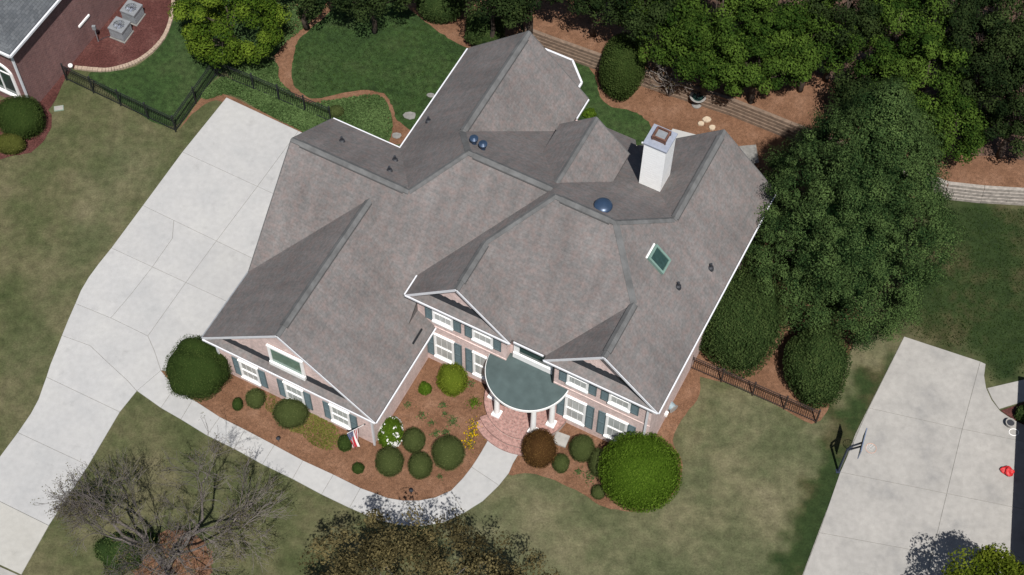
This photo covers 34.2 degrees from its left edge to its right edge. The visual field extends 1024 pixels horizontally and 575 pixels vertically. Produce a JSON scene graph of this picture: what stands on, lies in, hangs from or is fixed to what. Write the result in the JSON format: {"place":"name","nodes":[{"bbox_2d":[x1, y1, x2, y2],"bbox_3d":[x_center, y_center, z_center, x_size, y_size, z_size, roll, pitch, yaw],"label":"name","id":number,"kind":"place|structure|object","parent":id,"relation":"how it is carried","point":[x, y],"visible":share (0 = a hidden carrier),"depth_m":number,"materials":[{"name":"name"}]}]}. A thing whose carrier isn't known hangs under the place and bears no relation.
{"place":"outdoors","nodes":[
{"label":"outdoors","id":0,"kind":"place"},
{"bbox_2d":[0,98,301,524],"bbox_3d":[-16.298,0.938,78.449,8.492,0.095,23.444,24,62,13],"label":"driveway","id":1,"kind":"structure","parent":0,"point":[172,267],"depth_m":78.81,"materials":[{"name":"concrete"}]},
{"bbox_2d":[88,0,283,125],"bbox_3d":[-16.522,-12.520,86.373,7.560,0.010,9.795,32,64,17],"label":"side lawn","id":2,"kind":"structure","parent":0,"point":[165,76],"depth_m":85.38,"materials":[{"name":"green plant"}]},
{"bbox_2d":[60,61,216,131],"bbox_3d":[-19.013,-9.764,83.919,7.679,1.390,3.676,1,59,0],"label":"iron fence","id":3,"kind":"object","parent":2,"relation":"on","point":[116,92],"visible":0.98,"depth_m":83.83,"materials":[{"name":"black metal"}]},
{"bbox_2d":[167,0,291,68],"bbox_3d":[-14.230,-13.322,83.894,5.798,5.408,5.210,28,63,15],"label":"leafy tree","id":4,"kind":"object","parent":2,"relation":"on","point":[201,40],"visible":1,"depth_m":82.87,"materials":[{"name":"green plant"}]},
{"bbox_2d":[291,0,466,129],"bbox_3d":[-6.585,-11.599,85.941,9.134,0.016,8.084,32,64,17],"label":"back lawn","id":5,"kind":"structure","parent":0,"point":[298,82],"depth_m":86.07,"materials":[{"name":"green plant"}]},
{"bbox_2d":[326,0,416,33],"bbox_3d":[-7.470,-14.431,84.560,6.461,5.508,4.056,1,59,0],"label":"tree","id":6,"kind":"object","parent":5,"relation":"on","point":[373,5],"visible":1,"depth_m":83.42,"materials":[{"name":"green plant"}]},
{"bbox_2d":[0,17,1023,574],"bbox_3d":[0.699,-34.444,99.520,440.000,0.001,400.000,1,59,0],"label":"ground","id":7,"kind":"structure","parent":0,"point":[82,181],"depth_m":75.10,"materials":[{"name":"green plant"}]},
{"bbox_2d":[0,502,48,574],"bbox_3d":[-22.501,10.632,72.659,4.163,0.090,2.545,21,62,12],"label":"driveway apron","id":8,"kind":"object","parent":7,"relation":"on","point":[21,534],"visible":1,"depth_m":72.48,"materials":[{"name":"concrete"}]},
{"bbox_2d":[0,100,51,158],"bbox_3d":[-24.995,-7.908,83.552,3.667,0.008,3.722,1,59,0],"label":"neighbour bed","id":9,"kind":"object","parent":7,"relation":"on","point":[33,143],"visible":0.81,"depth_m":83.29,"materials":[{"name":"brown soil"}]},
{"bbox_2d":[0,133,26,154],"bbox_3d":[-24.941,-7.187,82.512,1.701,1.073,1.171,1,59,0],"label":"round shrub","id":10,"kind":"object","parent":9,"relation":"on","point":[11,144],"visible":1,"depth_m":82.20,"materials":[{"name":"green plant"}]},
{"bbox_2d":[0,95,45,139],"bbox_3d":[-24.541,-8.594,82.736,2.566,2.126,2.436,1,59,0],"label":"round shrub","id":11,"kind":"object","parent":9,"relation":"on","point":[22,116],"visible":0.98,"depth_m":82.09,"materials":[{"name":"green plant"}]},
{"bbox_2d":[0,0,124,102],"bbox_3d":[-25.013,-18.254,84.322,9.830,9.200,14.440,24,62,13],"label":"red brick house","id":12,"kind":"structure","parent":7,"relation":"on","point":[41,41],"depth_m":82.82,"materials":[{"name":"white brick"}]},
{"bbox_2d":[0,63,21,96],"bbox_3d":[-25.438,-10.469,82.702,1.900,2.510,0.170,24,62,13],"label":"window","id":13,"kind":"structure","parent":12,"relation":"in","point":[8,85],"depth_m":82.91,"materials":[{"name":"white paint"}]},
{"bbox_2d":[39,0,177,112],"bbox_3d":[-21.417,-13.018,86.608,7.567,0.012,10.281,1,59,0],"label":"patio","id":14,"kind":"structure","parent":7,"relation":"on","point":[144,38],"depth_m":86.38,"materials":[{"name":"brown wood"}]},
{"bbox_2d":[108,16,133,43],"bbox_3d":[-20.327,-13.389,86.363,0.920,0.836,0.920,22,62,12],"label":"air conditioner","id":15,"kind":"object","parent":14,"relation":"on","point":[120,30],"visible":1,"depth_m":86.15,"materials":[{"name":"grey metal"}]},
{"bbox_2d":[74,0,175,71],"bbox_3d":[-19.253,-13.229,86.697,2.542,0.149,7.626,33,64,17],"label":"stone edging","id":16,"kind":"object","parent":14,"relation":"on","point":[143,56],"visible":0.86,"depth_m":85.73,"materials":[{"name":"stone"}]},
{"bbox_2d":[120,0,145,26],"bbox_3d":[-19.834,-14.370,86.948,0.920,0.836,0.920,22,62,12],"label":"air conditioner","id":17,"kind":"object","parent":14,"relation":"on","point":[132,12],"visible":0.98,"depth_m":86.72,"materials":[{"name":"grey metal"}]},
{"bbox_2d":[93,531,142,574],"bbox_3d":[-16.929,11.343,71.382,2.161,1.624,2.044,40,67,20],"label":"round shrub","id":18,"kind":"object","parent":7,"relation":"on","point":[104,549],"visible":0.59,"depth_m":70.87,"materials":[{"name":"green plant"}]},
{"bbox_2d":[132,529,212,574],"bbox_3d":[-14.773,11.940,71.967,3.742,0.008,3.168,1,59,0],"label":"tree ring","id":19,"kind":"object","parent":7,"relation":"on","point":[203,563],"visible":0.48,"depth_m":72.07,"materials":[{"name":"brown wood"}]},
{"bbox_2d":[135,531,158,554],"bbox_3d":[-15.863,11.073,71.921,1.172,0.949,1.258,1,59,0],"label":"round shrub","id":20,"kind":"object","parent":19,"relation":"on","point":[153,535],"visible":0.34,"depth_m":71.91,"materials":[{"name":"green plant"}]},
{"bbox_2d":[30,412,295,574],"bbox_3d":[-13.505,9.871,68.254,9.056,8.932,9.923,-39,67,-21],"label":"bare tree","id":21,"kind":"object","parent":19,"relation":"on","point":[158,558],"visible":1,"depth_m":67.71,"materials":[{"name":"grey plant"}]},
{"bbox_2d":[177,94,300,131],"bbox_3d":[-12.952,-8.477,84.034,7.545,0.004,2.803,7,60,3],"label":"soil patch","id":22,"kind":"object","parent":7,"relation":"on","point":[201,102],"visible":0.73,"depth_m":84.51,"materials":[{"name":"brown soil"}]},
{"bbox_2d":[201,76,327,131],"bbox_3d":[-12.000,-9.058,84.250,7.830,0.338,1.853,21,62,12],"label":"ivy","id":23,"kind":"object","parent":7,"relation":"on","point":[279,110],"visible":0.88,"depth_m":84.45,"materials":[{"name":"green plant"}]},
{"bbox_2d":[213,59,330,119],"bbox_3d":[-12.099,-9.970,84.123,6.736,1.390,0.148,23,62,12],"label":"iron fence","id":24,"kind":"object","parent":7,"relation":"on","point":[277,91],"visible":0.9,"depth_m":84.04,"materials":[{"name":"black metal"}]},
{"bbox_2d":[226,57,392,141],"bbox_3d":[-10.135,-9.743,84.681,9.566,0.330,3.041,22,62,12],"label":"ivy","id":25,"kind":"object","parent":7,"relation":"on","point":[381,124],"visible":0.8,"depth_m":84.42,"materials":[{"name":"green plant"}]},
{"bbox_2d":[162,358,486,500],"bbox_3d":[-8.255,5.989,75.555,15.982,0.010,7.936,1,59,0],"label":"front bed","id":26,"kind":"object","parent":7,"relation":"on","point":[261,422],"visible":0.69,"depth_m":75.21,"materials":[{"name":"brown soil"}]},
{"bbox_2d":[162,334,232,401],"bbox_3d":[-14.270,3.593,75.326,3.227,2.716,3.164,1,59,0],"label":"round shrub","id":27,"kind":"object","parent":26,"relation":"on","point":[197,368],"visible":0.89,"depth_m":74.59,"materials":[{"name":"green plant"}]},
{"bbox_2d":[245,388,265,409],"bbox_3d":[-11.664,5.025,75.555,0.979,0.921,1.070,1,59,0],"label":"round shrub","id":28,"kind":"object","parent":26,"relation":"on","point":[255,398],"visible":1,"depth_m":75.29,"materials":[{"name":"green plant"}]},
{"bbox_2d":[272,397,309,429],"bbox_3d":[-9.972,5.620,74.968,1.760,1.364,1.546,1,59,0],"label":"round shrub","id":29,"kind":"object","parent":26,"relation":"on","point":[289,413],"visible":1,"depth_m":74.57,"materials":[{"name":"green plant"}]},
{"bbox_2d":[290,412,339,450],"bbox_3d":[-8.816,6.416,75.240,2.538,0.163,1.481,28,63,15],"label":"creeping plants","id":30,"kind":"object","parent":26,"relation":"on","point":[322,430],"visible":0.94,"depth_m":75.18,"materials":[{"name":"green plant"}]},
{"bbox_2d":[337,434,351,451],"bbox_3d":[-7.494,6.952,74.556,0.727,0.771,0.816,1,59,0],"label":"round shrub","id":31,"kind":"object","parent":26,"relation":"on","point":[344,444],"visible":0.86,"depth_m":74.34,"materials":[{"name":"green plant"}]},
{"bbox_2d":[375,445,405,477],"bbox_3d":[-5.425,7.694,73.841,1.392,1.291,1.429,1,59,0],"label":"round shrub","id":32,"kind":"object","parent":26,"relation":"on","point":[389,461],"visible":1,"depth_m":73.47,"materials":[{"name":"green plant"}]},
{"bbox_2d":[377,416,403,447],"bbox_3d":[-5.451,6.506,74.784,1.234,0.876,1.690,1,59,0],"label":"flowering shrub","id":33,"kind":"object","parent":26,"relation":"on","point":[391,430],"visible":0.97,"depth_m":74.51,"materials":[{"name":"green plant"}]},
{"bbox_2d":[401,427,425,452],"bbox_3d":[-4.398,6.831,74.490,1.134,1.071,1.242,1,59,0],"label":"round shrub","id":34,"kind":"object","parent":26,"relation":"on","point":[414,438],"visible":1,"depth_m":74.18,"materials":[{"name":"green plant"}]},
{"bbox_2d":[408,451,433,479],"bbox_3d":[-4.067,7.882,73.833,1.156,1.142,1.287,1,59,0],"label":"round shrub","id":35,"kind":"object","parent":26,"relation":"on","point":[421,463],"visible":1,"depth_m":73.51,"materials":[{"name":"green plant"}]},
{"bbox_2d":[418,381,432,395],"bbox_3d":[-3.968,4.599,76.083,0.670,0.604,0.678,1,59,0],"label":"round shrub","id":36,"kind":"object","parent":26,"relation":"on","point":[425,388],"visible":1,"depth_m":75.92,"materials":[{"name":"green plant"}]},
{"bbox_2d":[431,434,465,471],"bbox_3d":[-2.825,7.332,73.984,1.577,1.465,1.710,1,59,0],"label":"round shrub","id":37,"kind":"object","parent":26,"relation":"on","point":[448,453],"visible":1,"depth_m":73.56,"materials":[{"name":"green plant"}]},
{"bbox_2d":[436,362,468,397],"bbox_3d":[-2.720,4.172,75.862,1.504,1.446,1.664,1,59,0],"label":"round shrub","id":38,"kind":"object","parent":26,"relation":"on","point":[452,380],"visible":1,"depth_m":75.48,"materials":[{"name":"green plant"}]},
{"bbox_2d":[137,371,517,525],"bbox_3d":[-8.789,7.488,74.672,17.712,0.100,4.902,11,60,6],"label":"front walk","id":39,"kind":"structure","parent":7,"relation":"on","point":[484,477],"depth_m":74.22,"materials":[{"name":"concrete"}]},
{"bbox_2d":[328,104,343,117],"bbox_3d":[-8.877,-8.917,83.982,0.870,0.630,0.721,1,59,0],"label":"round shrub","id":40,"kind":"object","parent":7,"relation":"on","point":[336,110],"visible":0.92,"depth_m":83.79,"materials":[{"name":"green plant"}]},
{"bbox_2d":[297,501,559,574],"bbox_3d":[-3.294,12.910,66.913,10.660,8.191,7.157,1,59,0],"label":"budding tree","id":41,"kind":"object","parent":7,"relation":"on","point":[381,548],"visible":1,"depth_m":65.66,"materials":[{"name":"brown plant"}]},
{"bbox_2d":[201,31,773,455],"bbox_3d":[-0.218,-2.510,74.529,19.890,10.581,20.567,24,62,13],"label":"brick house","id":42,"kind":"structure","parent":7,"relation":"on","point":[515,235],"depth_m":72.28,"materials":[{"name":"grey"}]},
{"bbox_2d":[237,359,261,386],"bbox_3d":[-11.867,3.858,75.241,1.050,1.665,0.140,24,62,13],"label":"window","id":43,"kind":"structure","parent":42,"relation":"in","point":[249,372],"depth_m":75.25,"materials":[{"name":"white paint"}]},
{"bbox_2d":[266,344,306,380],"bbox_3d":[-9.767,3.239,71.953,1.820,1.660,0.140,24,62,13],"label":"window","id":44,"kind":"structure","parent":42,"relation":"in","point":[280,359],"depth_m":71.98,"materials":[{"name":"white paint"}]},
{"bbox_2d":[282,380,304,404],"bbox_3d":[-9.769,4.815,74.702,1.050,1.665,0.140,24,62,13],"label":"window","id":45,"kind":"structure","parent":42,"relation":"in","point":[291,391],"depth_m":74.55,"materials":[{"name":"white paint"}]},
{"bbox_2d":[328,403,351,430],"bbox_3d":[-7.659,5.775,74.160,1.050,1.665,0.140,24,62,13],"label":"window","id":46,"kind":"structure","parent":42,"relation":"in","point":[339,416],"depth_m":74.19,"materials":[{"name":"white paint"}]},
{"bbox_2d":[345,424,364,448],"bbox_3d":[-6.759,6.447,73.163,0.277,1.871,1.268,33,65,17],"label":"flag","id":47,"kind":"object","parent":42,"relation":"attached to","point":[353,436],"visible":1,"depth_m":73.13,"materials":[{"name":"multicoloured fabric"}]},
{"bbox_2d":[432,310,452,331],"bbox_3d":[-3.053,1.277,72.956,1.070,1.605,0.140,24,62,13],"label":"window","id":48,"kind":"structure","parent":42,"relation":"in","point":[438,318],"depth_m":73.29,"materials":[{"name":"white glass"}]},
{"bbox_2d":[433,332,454,364],"bbox_3d":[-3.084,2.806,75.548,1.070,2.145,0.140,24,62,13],"label":"window","id":49,"kind":"structure","parent":42,"relation":"in","point":[443,346],"depth_m":75.56,"materials":[{"name":"white glass"}]},
{"bbox_2d":[472,351,487,380],"bbox_3d":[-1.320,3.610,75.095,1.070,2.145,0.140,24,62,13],"label":"window","id":50,"kind":"structure","parent":42,"relation":"in","point":[479,360],"depth_m":75.12,"materials":[{"name":"white glass"}]},
{"bbox_2d":[471,328,492,349],"bbox_3d":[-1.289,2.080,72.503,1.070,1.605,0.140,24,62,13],"label":"window","id":51,"kind":"structure","parent":42,"relation":"in","point":[478,337],"depth_m":72.84,"materials":[{"name":"white paint"}]},
{"bbox_2d":[513,344,552,374],"bbox_3d":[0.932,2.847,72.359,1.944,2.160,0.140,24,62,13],"label":"window","id":52,"kind":"structure","parent":42,"relation":"in","point":[520,353],"depth_m":72.88,"materials":[{"name":"white paint"}]},
{"bbox_2d":[563,395,586,427],"bbox_3d":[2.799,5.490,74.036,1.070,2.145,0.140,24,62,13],"label":"window","id":53,"kind":"structure","parent":42,"relation":"in","point":[574,409],"depth_m":74.06,"materials":[{"name":"white paint"}]},
{"bbox_2d":[566,373,588,393],"bbox_3d":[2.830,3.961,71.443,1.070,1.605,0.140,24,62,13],"label":"window","id":54,"kind":"structure","parent":42,"relation":"in","point":[576,383],"depth_m":71.82,"materials":[{"name":"white paint"}]},
{"bbox_2d":[603,413,628,440],"bbox_3d":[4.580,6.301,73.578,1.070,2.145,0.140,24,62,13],"label":"window","id":55,"kind":"structure","parent":42,"relation":"in","point":[614,426],"depth_m":73.42,"materials":[{"name":"white paint"}]},
{"bbox_2d":[607,393,630,413],"bbox_3d":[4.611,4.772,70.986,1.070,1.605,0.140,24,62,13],"label":"window","id":56,"kind":"structure","parent":42,"relation":"in","point":[617,402],"depth_m":71.35,"materials":[{"name":"white paint"}]},
{"bbox_2d":[274,0,914,209],"bbox_3d":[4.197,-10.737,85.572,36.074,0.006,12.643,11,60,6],"label":"back mulch","id":57,"kind":"object","parent":7,"relation":"on","point":[652,107],"visible":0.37,"depth_m":84.66,"materials":[{"name":"brown wood"}]},
{"bbox_2d":[273,0,326,45],"bbox_3d":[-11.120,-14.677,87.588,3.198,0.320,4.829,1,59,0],"label":"ivy","id":58,"kind":"object","parent":57,"relation":"on","point":[288,3],"visible":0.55,"depth_m":87.26,"materials":[{"name":"green plant"}]},
{"bbox_2d":[276,0,328,30],"bbox_3d":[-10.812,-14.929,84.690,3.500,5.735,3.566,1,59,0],"label":"tree","id":59,"kind":"object","parent":57,"relation":"on","point":[306,9],"visible":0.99,"depth_m":83.58,"materials":[{"name":"green plant"}]},
{"bbox_2d":[415,0,466,23],"bbox_3d":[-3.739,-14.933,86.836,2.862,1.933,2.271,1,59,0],"label":"round shrub","id":60,"kind":"object","parent":57,"relation":"on","point":[441,11],"visible":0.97,"depth_m":86.26,"materials":[{"name":"green plant"}]},
{"bbox_2d":[464,12,505,45],"bbox_3d":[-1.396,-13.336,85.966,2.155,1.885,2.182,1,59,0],"label":"round shrub","id":61,"kind":"object","parent":57,"relation":"on","point":[477,31],"visible":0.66,"depth_m":85.44,"materials":[{"name":"green plant"}]},
{"bbox_2d":[462,0,528,37],"bbox_3d":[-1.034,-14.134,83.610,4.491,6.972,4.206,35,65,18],"label":"tree","id":62,"kind":"object","parent":57,"relation":"on","point":[491,11],"visible":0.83,"depth_m":81.58,"materials":[{"name":"green plant"}]},
{"bbox_2d":[525,26,651,88],"bbox_3d":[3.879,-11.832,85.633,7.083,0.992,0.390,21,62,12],"label":"timber wall","id":63,"kind":"structure","parent":57,"relation":"on","point":[584,56],"depth_m":85.66,"materials":[{"name":"brown wood"}]},
{"bbox_2d":[598,32,647,101],"bbox_3d":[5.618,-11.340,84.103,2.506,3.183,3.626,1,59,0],"label":"round shrub","id":64,"kind":"object","parent":57,"relation":"on","point":[621,68],"visible":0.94,"depth_m":83.17,"materials":[{"name":"green plant"}]},
{"bbox_2d":[644,48,692,96],"bbox_3d":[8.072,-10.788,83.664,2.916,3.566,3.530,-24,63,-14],"label":"multi stem tree","id":65,"kind":"object","parent":57,"relation":"on","point":[671,88],"visible":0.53,"depth_m":83.47,"materials":[{"name":"green plant"}]},
{"bbox_2d":[690,92,705,108],"bbox_3d":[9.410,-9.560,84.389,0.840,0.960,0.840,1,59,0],"label":"bird bath","id":66,"kind":"object","parent":57,"relation":"on","point":[697,98],"visible":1,"depth_m":84.18,"materials":[{"name":"white stone"}]},
{"bbox_2d":[650,72,841,148],"bbox_3d":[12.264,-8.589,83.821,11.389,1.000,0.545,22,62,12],"label":"timber wall","id":67,"kind":"structure","parent":57,"relation":"on","point":[750,114],"depth_m":83.96,"materials":[{"name":"brown wood"}]},
{"bbox_2d":[508,366,700,511],"bbox_3d":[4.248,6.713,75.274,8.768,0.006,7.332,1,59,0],"label":"entrance bed","id":68,"kind":"object","parent":7,"relation":"on","point":[686,397],"visible":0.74,"depth_m":74.81,"materials":[{"name":"brown soil"}]},
{"bbox_2d":[520,428,557,468],"bbox_3d":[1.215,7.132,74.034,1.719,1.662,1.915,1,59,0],"label":"round shrub","id":69,"kind":"object","parent":68,"relation":"on","point":[539,448],"visible":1,"depth_m":73.61,"materials":[{"name":"brown plant"}]},
{"bbox_2d":[552,453,569,473],"bbox_3d":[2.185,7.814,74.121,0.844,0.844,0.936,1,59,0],"label":"round shrub","id":70,"kind":"object","parent":68,"relation":"on","point":[560,464],"visible":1,"depth_m":73.89,"materials":[{"name":"green plant"}]},
{"bbox_2d":[553,432,569,447],"bbox_3d":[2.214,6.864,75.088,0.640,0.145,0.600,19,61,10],"label":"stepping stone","id":71,"kind":"object","parent":68,"relation":"on","point":[562,439],"visible":0.83,"depth_m":75.01,"materials":[{"name":"stone"}]},
{"bbox_2d":[568,434,594,462],"bbox_3d":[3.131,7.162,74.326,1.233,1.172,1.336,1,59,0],"label":"round shrub","id":72,"kind":"object","parent":68,"relation":"on","point":[581,447],"visible":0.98,"depth_m":73.99,"materials":[{"name":"green plant"}]},
{"bbox_2d":[588,448,605,477],"bbox_3d":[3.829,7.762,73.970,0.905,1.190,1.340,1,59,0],"label":"round shrub","id":73,"kind":"object","parent":68,"relation":"on","point":[594,460],"visible":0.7,"depth_m":73.63,"materials":[{"name":"green plant"}]},
{"bbox_2d":[591,484,605,499],"bbox_3d":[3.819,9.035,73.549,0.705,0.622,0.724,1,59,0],"label":"round shrub","id":74,"kind":"object","parent":68,"relation":"on","point":[598,492],"visible":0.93,"depth_m":73.37,"materials":[{"name":"green plant"}]},
{"bbox_2d":[597,431,682,512],"bbox_3d":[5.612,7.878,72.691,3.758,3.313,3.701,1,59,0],"label":"round shrub","id":75,"kind":"object","parent":68,"relation":"on","point":[640,472],"visible":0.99,"depth_m":71.79,"materials":[{"name":"green plant"}]},
{"bbox_2d":[575,62,650,144],"bbox_3d":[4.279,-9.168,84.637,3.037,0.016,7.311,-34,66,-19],"label":"back lawn strip","id":76,"kind":"object","parent":7,"relation":"on","point":[633,125],"visible":0.56,"depth_m":84.38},
{"bbox_2d":[692,227,861,423],"bbox_3d":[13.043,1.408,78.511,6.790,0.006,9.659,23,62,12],"label":"bed behind hedges","id":77,"kind":"object","parent":7,"relation":"on","point":[770,376],"visible":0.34,"depth_m":76.94,"materials":[{"name":"brown soil"}]},
{"bbox_2d":[699,266,785,378],"bbox_3d":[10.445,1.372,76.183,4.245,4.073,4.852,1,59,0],"label":"hedge shrub","id":78,"kind":"object","parent":77,"relation":"on","point":[742,329],"visible":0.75,"depth_m":75.04,"materials":[{"name":"green plant"}]},
{"bbox_2d":[690,355,820,422],"bbox_3d":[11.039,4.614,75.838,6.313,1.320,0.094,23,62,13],"label":"iron fence","id":79,"kind":"object","parent":77,"relation":"on","point":[755,386],"visible":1,"depth_m":75.78,"materials":[{"name":"brown metal"}]},
{"bbox_2d":[782,324,852,410],"bbox_3d":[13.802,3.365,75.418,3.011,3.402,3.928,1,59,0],"label":"hedge shrub","id":80,"kind":"object","parent":77,"relation":"on","point":[816,367],"visible":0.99,"depth_m":74.53,"materials":[{"name":"green plant"}]},
{"bbox_2d":[738,73,969,353],"bbox_3d":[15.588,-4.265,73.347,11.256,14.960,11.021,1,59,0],"label":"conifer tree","id":81,"kind":"object","parent":77,"relation":"on","point":[842,245],"visible":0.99,"depth_m":72.33,"materials":[{"name":"green plant"}]},
{"bbox_2d":[836,428,876,472],"bbox_3d":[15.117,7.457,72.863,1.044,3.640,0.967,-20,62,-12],"label":"basketball hoop","id":82,"kind":"object","parent":7,"relation":"on","point":[849,448],"visible":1,"depth_m":72.00,"materials":[{"name":"white paint"}]},
{"bbox_2d":[903,171,1023,205],"bbox_3d":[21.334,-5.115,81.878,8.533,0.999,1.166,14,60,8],"label":"timber wall","id":83,"kind":"structure","parent":7,"relation":"on","point":[1000,195],"depth_m":81.45,"materials":[{"name":"beige wood"}]},
{"bbox_2d":[941,542,1023,574],"bbox_3d":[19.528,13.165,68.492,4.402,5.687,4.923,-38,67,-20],"label":"leafy tree","id":84,"kind":"object","parent":7,"relation":"on","point":[990,559],"visible":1,"depth_m":67.61,"materials":[{"name":"green plant"}]},
{"bbox_2d":[987,380,1023,408],"bbox_3d":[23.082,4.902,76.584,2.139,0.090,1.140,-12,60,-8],"label":"neighbour walk","id":85,"kind":"structure","parent":7,"relation":"on","point":[1006,395],"depth_m":76.53,"materials":[{"name":"concrete"}]},
{"bbox_2d":[1001,403,1023,423],"bbox_3d":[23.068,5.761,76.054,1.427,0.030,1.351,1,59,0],"label":"neighbour flower bed","id":86,"kind":"object","parent":7,"relation":"on","point":[1010,412],"visible":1,"depth_m":76.09,"materials":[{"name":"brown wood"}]},
{"bbox_2d":[739,145,758,163],"bbox_3d":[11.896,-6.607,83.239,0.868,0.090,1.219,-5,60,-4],"label":"back patio","id":87,"kind":"structure","parent":0,"point":[750,152],"depth_m":83.28,"materials":[{"name":"beige concrete"}]},
{"bbox_2d":[522,0,1023,190],"bbox_3d":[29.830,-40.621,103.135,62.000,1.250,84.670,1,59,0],"label":"terrace","id":88,"kind":"structure","parent":0,"point":[559,20],"depth_m":83.98,"materials":[{"name":"brown soil"}]},
{"bbox_2d":[477,0,563,33],"bbox_3d":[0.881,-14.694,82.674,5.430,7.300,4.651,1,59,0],"label":"tree","id":89,"kind":"object","parent":88,"relation":"on","point":[525,10],"visible":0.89,"depth_m":81.28,"materials":[{"name":"green plant"}]},
{"bbox_2d":[567,0,638,36],"bbox_3d":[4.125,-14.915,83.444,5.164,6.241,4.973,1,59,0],"label":"tree","id":90,"kind":"object","parent":88,"relation":"on","point":[584,5],"visible":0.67,"depth_m":81.99,"materials":[{"name":"green plant"}]},
{"bbox_2d":[589,0,706,45],"bbox_3d":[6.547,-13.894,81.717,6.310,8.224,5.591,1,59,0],"label":"tree","id":91,"kind":"object","parent":88,"relation":"on","point":[655,10],"visible":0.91,"depth_m":79.75,"materials":[{"name":"green plant"}]},
{"bbox_2d":[613,0,713,68],"bbox_3d":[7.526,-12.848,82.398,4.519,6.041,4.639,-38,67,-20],"label":"tree","id":92,"kind":"object","parent":88,"relation":"on","point":[663,30],"visible":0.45,"depth_m":80.83,"materials":[{"name":"green plant"}]},
{"bbox_2d":[663,7,754,94],"bbox_3d":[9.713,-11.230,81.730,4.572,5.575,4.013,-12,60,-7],"label":"tree","id":93,"kind":"object","parent":88,"relation":"on","point":[686,64],"visible":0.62,"depth_m":80.28,"materials":[{"name":"green plant"}]},
{"bbox_2d":[663,0,789,77],"bbox_3d":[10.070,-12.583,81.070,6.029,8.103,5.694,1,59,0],"label":"tree","id":94,"kind":"object","parent":88,"relation":"on","point":[688,30],"visible":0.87,"depth_m":78.78,"materials":[{"name":"green plant"}]},
{"bbox_2d":[703,10,814,103],"bbox_3d":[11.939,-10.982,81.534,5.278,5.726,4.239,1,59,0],"label":"tree","id":95,"kind":"object","parent":88,"relation":"on","point":[755,75],"visible":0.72,"depth_m":79.72,"materials":[{"name":"green plant"}]},
{"bbox_2d":[721,0,845,79],"bbox_3d":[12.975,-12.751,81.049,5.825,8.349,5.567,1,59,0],"label":"tree","id":96,"kind":"object","parent":88,"relation":"on","point":[789,10],"visible":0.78,"depth_m":78.92,"materials":[{"name":"green plant"}]},
{"bbox_2d":[576,0,1023,159],"bbox_3d":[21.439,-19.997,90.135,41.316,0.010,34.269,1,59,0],"label":"woodland floor","id":97,"kind":"structure","parent":88,"relation":"on","point":[991,147],"depth_m":84.77,"materials":[{"name":"brown soil"}]},
{"bbox_2d":[806,0,889,81],"bbox_3d":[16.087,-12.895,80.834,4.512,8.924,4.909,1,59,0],"label":"tree","id":98,"kind":"object","parent":97,"relation":"on","point":[847,10],"visible":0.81,"depth_m":78.82,"materials":[{"name":"green plant"}]},
{"bbox_2d":[832,0,960,89],"bbox_3d":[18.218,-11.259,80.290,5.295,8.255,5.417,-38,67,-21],"label":"tree","id":99,"kind":"object","parent":97,"relation":"on","point":[897,10],"visible":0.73,"depth_m":78.22,"materials":[{"name":"green plant"}]},
{"bbox_2d":[873,23,978,125],"bbox_3d":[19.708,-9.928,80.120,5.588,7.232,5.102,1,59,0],"label":"tree","id":100,"kind":"object","parent":97,"relation":"on","point":[918,79],"visible":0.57,"depth_m":78.21,"materials":[{"name":"green plant"}]},
{"bbox_2d":[901,0,1009,77],"bbox_3d":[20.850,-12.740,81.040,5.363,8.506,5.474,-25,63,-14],"label":"tree","id":101,"kind":"object","parent":97,"relation":"on","point":[965,10],"visible":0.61,"depth_m":78.57,"materials":[{"name":"green plant"}]},
{"bbox_2d":[943,0,1023,122],"bbox_3d":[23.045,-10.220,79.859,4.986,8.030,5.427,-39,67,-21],"label":"tree","id":102,"kind":"object","parent":97,"relation":"on","point":[983,64],"visible":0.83,"depth_m":77.28,"materials":[{"name":"green plant"}]},
{"bbox_2d":[970,47,1023,158],"bbox_3d":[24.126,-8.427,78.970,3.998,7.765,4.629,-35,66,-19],"label":"tree","id":103,"kind":"object","parent":97,"relation":"on","point":[1004,107],"visible":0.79,"depth_m":78.37,"materials":[{"name":"green plant"}]},
{"bbox_2d":[975,0,1023,72],"bbox_3d":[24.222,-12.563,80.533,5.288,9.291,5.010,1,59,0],"label":"tree","id":104,"kind":"object","parent":97,"relation":"on","point":[1018,8],"visible":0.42,"depth_m":78.24,"materials":[{"name":"green plant"}]},
{"bbox_2d":[768,7,856,92],"bbox_3d":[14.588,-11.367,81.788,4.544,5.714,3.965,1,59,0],"label":"tree","id":105,"kind":"object","parent":88,"relation":"on","point":[830,56],"visible":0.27,"depth_m":79.96,"materials":[{"name":"green plant"}]},
{"bbox_2d":[827,59,886,108],"bbox_3d":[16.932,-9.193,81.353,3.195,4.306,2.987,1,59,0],"label":"tree","id":106,"kind":"object","parent":88,"relation":"on","point":[847,85],"visible":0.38,"depth_m":80.29,"materials":[{"name":"green plant"}]},
{"bbox_2d":[924,90,995,165],"bbox_3d":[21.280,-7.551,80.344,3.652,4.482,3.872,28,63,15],"label":"tree","id":107,"kind":"object","parent":88,"relation":"on","point":[967,123],"visible":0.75,"depth_m":79.06,"materials":[{"name":"green plant"}]},
{"bbox_2d":[803,337,1023,574],"bbox_3d":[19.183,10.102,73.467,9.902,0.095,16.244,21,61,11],"label":"neighbour driveway","id":108,"kind":"structure","parent":0,"point":[927,486],"depth_m":74.31,"materials":[{"name":"concrete"}]},
{"bbox_2d":[897,207,1023,380],"bbox_3d":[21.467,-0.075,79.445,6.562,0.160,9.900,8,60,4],"label":"grass","id":109,"kind":"structure","parent":0,"point":[980,289],"depth_m":79.23,"materials":[{"name":"green plant"}]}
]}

